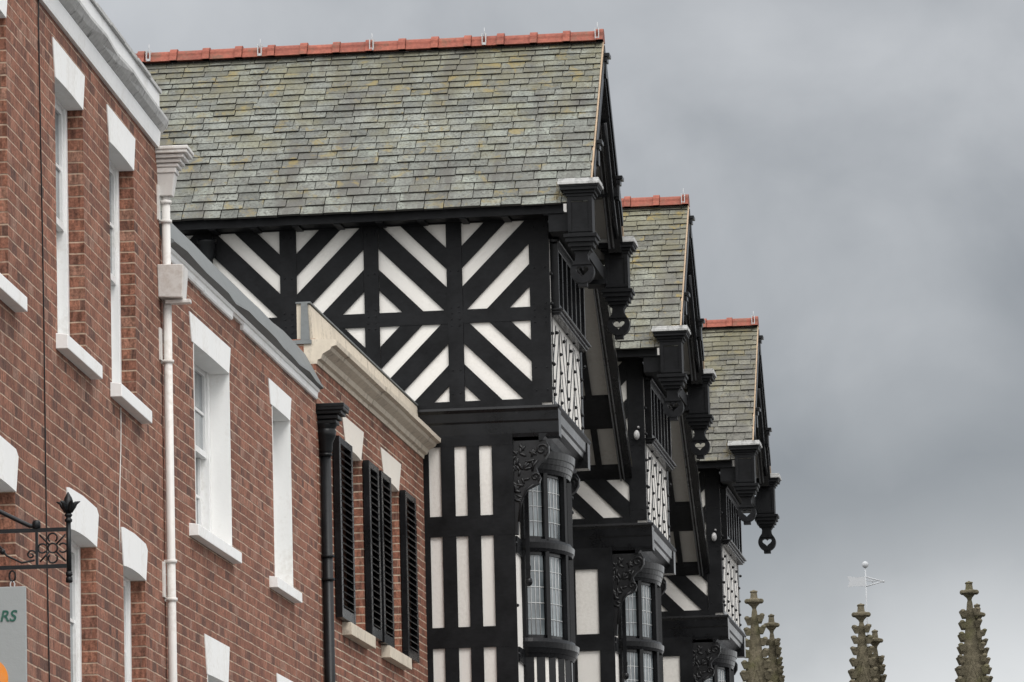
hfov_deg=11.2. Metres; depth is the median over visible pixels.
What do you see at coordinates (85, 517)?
window
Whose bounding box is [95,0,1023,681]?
sky
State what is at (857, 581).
weathervane
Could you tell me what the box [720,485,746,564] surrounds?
casement window
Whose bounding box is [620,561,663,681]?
bow window
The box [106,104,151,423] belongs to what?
window
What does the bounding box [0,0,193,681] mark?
brick house
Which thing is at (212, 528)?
window
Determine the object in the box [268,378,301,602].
window
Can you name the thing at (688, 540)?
recessed timber house
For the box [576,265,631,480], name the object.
recessed timber house
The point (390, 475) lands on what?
window
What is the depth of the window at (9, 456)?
30.43 m
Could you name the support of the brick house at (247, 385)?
on the pavement
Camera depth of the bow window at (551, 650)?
52.15 m
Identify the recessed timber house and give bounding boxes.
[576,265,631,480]
[664,392,709,576]
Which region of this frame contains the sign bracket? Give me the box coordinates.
[0,492,79,582]
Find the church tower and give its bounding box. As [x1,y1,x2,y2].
[740,581,992,681]
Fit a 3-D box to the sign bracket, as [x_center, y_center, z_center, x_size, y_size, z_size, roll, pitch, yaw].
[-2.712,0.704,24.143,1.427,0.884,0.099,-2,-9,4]
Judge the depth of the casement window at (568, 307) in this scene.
52.70 m
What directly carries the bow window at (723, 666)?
in the timber framed house at (703, 636)
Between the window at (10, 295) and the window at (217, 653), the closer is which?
the window at (10, 295)
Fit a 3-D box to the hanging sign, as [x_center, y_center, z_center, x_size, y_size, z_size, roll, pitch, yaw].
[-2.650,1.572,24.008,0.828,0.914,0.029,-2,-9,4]
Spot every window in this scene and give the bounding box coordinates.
[0,0,26,311]
[0,436,18,491]
[52,37,102,379]
[66,487,98,681]
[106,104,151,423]
[121,527,147,681]
[189,311,241,563]
[204,634,229,681]
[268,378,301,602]
[276,673,292,681]
[333,417,381,648]
[379,447,419,669]
[522,451,579,681]
[549,239,590,351]
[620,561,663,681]
[644,377,676,470]
[704,648,736,681]
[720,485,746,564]
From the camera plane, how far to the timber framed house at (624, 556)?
59.54 m
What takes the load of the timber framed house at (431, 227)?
on the pavement
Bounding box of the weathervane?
[847,561,884,646]
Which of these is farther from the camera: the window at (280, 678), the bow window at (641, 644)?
the bow window at (641, 644)
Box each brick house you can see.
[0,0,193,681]
[160,213,323,681]
[292,301,440,681]
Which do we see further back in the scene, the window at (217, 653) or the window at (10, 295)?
the window at (217, 653)
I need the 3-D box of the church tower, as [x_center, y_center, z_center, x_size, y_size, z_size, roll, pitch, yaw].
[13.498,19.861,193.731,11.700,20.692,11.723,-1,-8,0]
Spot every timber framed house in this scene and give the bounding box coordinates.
[135,23,637,681]
[572,193,716,681]
[661,314,781,681]
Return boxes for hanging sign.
[0,581,26,681]
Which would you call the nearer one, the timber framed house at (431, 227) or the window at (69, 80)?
the window at (69, 80)
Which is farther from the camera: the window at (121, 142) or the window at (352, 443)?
the window at (352, 443)
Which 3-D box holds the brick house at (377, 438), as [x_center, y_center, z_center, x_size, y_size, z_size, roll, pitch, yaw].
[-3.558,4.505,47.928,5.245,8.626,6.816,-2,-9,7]
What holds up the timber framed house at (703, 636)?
on the pavement
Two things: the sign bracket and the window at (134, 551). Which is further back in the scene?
the window at (134, 551)

